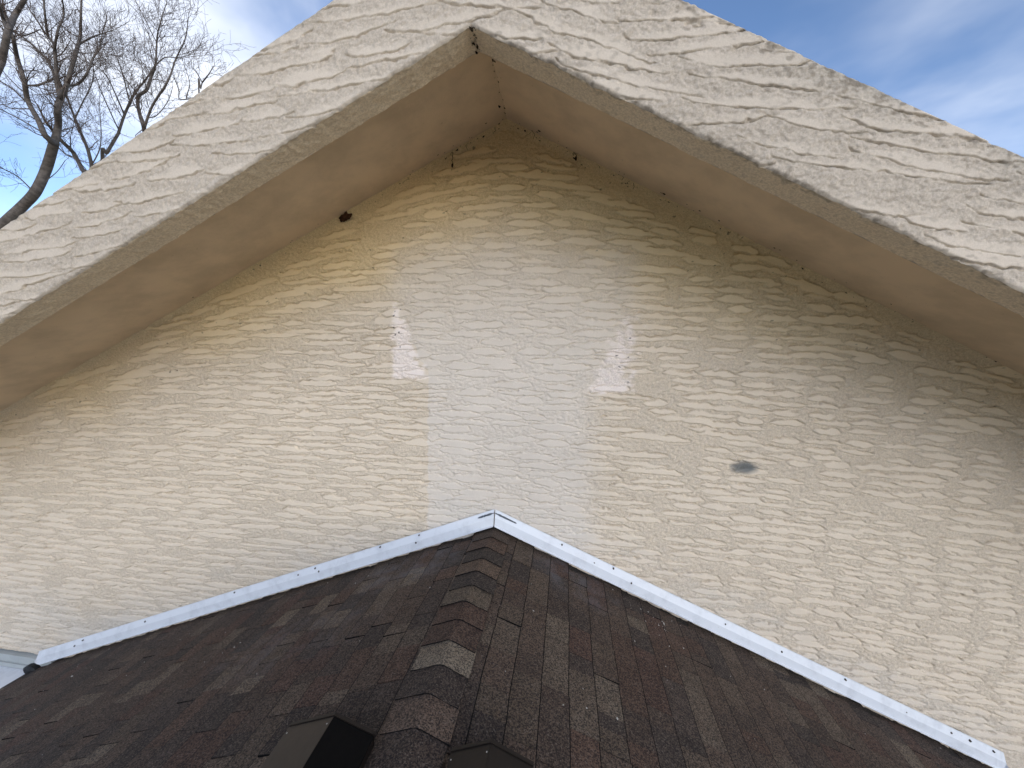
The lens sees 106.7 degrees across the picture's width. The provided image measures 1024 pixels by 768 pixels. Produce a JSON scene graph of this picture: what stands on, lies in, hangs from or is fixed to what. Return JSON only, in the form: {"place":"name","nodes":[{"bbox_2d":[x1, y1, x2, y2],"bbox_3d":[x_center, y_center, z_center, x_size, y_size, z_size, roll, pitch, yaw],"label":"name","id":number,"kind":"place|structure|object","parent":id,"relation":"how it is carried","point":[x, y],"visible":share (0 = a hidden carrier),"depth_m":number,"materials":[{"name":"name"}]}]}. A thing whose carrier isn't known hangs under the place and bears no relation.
{"place":"outdoors","nodes":[
{"label":"outdoors","id":0,"kind":"place"},
{"bbox_2d":[0,0,1023,217],"label":"sky","id":1,"kind":"structure","parent":0,"point":[960,63],"materials":[{"name":"blue"}]},
{"label":"ground","id":2,"kind":"structure","parent":0,"visible":0},
{"bbox_2d":[0,666,24,688],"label":"patio cover","id":3,"kind":"object","parent":2,"relation":"on","point":[8,675],"depth_m":3.54,"materials":[{"name":"white paint"}]},
{"bbox_2d":[0,0,53,76],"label":"bare tree","id":4,"kind":"object","parent":2,"relation":"on","point":[8,26],"visible":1,"depth_m":9.47,"materials":[{"name":"brown plant"}]},
{"bbox_2d":[1,1,132,172],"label":"bare tree","id":5,"kind":"object","parent":2,"relation":"on","point":[88,149],"visible":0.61,"depth_m":13.25,"materials":[{"name":"brown plant"}]},
{"bbox_2d":[0,0,163,228],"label":"bare tree","id":6,"kind":"object","parent":2,"relation":"on","point":[27,200],"visible":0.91,"depth_m":11.51,"materials":[{"name":"brown plant"}]},
{"bbox_2d":[19,1,193,158],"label":"bare tree","id":7,"kind":"object","parent":2,"relation":"on","point":[122,119],"visible":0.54,"depth_m":13.68,"materials":[{"name":"brown plant"}]},
{"bbox_2d":[84,0,249,141],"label":"bare tree","id":8,"kind":"object","parent":2,"relation":"on","point":[138,102],"visible":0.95,"depth_m":11.93,"materials":[{"name":"brown plant"}]},
{"bbox_2d":[144,35,232,103],"bbox_3d":[-12.830,-4.814,16.043,3.224,17.550,2.314,2,6,7],"label":"bare tree","id":9,"kind":"object","parent":2,"relation":"on","point":[199,87],"visible":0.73,"depth_m":15.07,"materials":[{"name":"brown plant"}]},
{"bbox_2d":[0,0,1023,767],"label":"gabled house","id":10,"kind":"structure","parent":2,"relation":"on","point":[676,390],"depth_m":2.58,"materials":[{"name":"paint"}]},
{"bbox_2d":[35,572,293,664],"bbox_3d":[-3.118,2.080,3.356,2.682,1.188,0.043,2,6,7],"label":"flashing strip","id":11,"kind":"object","parent":10,"relation":"attached to","point":[208,606],"visible":1,"depth_m":3.34,"materials":[{"name":"white paint"}]},
{"bbox_2d":[339,211,351,221],"bbox_3d":[-1.213,-1.214,2.772,0.113,0.065,0.054,-22,3,9],"label":"mud nest","id":12,"kind":"object","parent":10,"relation":"attached to","point":[345,216],"visible":1,"depth_m":2.76,"materials":[{"name":"brown soil"}]},
{"bbox_2d":[292,509,493,587],"bbox_3d":[-0.967,1.308,2.995,1.666,0.796,0.043,2,6,7],"label":"flashing strip","id":13,"kind":"object","parent":10,"relation":"attached to","point":[430,537],"visible":1,"depth_m":2.99,"materials":[{"name":"white paint"}]},
{"bbox_2d":[0,526,991,767],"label":"porch roof","id":14,"kind":"structure","parent":10,"relation":"attached to","point":[403,660],"depth_m":2.11,"materials":[{"name":"brown asphalt"}]},
{"bbox_2d":[23,663,40,673],"bbox_3d":[-4.489,2.670,3.587,0.150,0.091,0.095,2,6,7],"label":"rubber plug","id":15,"kind":"object","parent":14,"relation":"on","point":[31,667],"visible":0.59,"depth_m":3.55,"materials":[{"name":"grey rubber"}]},
{"bbox_2d":[261,712,375,767],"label":"roof vent","id":16,"kind":"object","parent":14,"relation":"on","point":[334,740],"visible":0.97,"depth_m":1.30,"materials":[{"name":"brown metal"}]},
{"bbox_2d":[34,575,764,754],"bbox_3d":[-0.645,1.994,2.292,7.078,1.503,1.369,2,6,7],"label":"roof grit","id":17,"kind":"object","parent":14,"relation":"on","point":[505,671],"visible":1,"depth_m":2.47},
{"bbox_2d":[447,739,533,767],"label":"roof vent","id":18,"kind":"object","parent":14,"relation":"on","point":[490,753],"visible":1,"depth_m":1.28,"materials":[{"name":"brown metal"}]},
{"bbox_2d":[494,509,632,593],"bbox_3d":[0.376,1.233,2.817,1.036,0.540,0.042,2,6,7],"label":"flashing strip","id":19,"kind":"object","parent":10,"relation":"attached to","point":[572,555],"visible":1,"depth_m":2.81,"materials":[{"name":"white paint"}]},
{"bbox_2d":[138,26,996,361],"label":"cobweb dirt","id":20,"kind":"structure","parent":10,"relation":"on","point":[538,130],"depth_m":2.44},
{"bbox_2d":[633,575,1008,767],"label":"flashing strip","id":21,"kind":"object","parent":10,"relation":"attached to","point":[972,747],"visible":1,"depth_m":2.68,"materials":[{"name":"white paint"}]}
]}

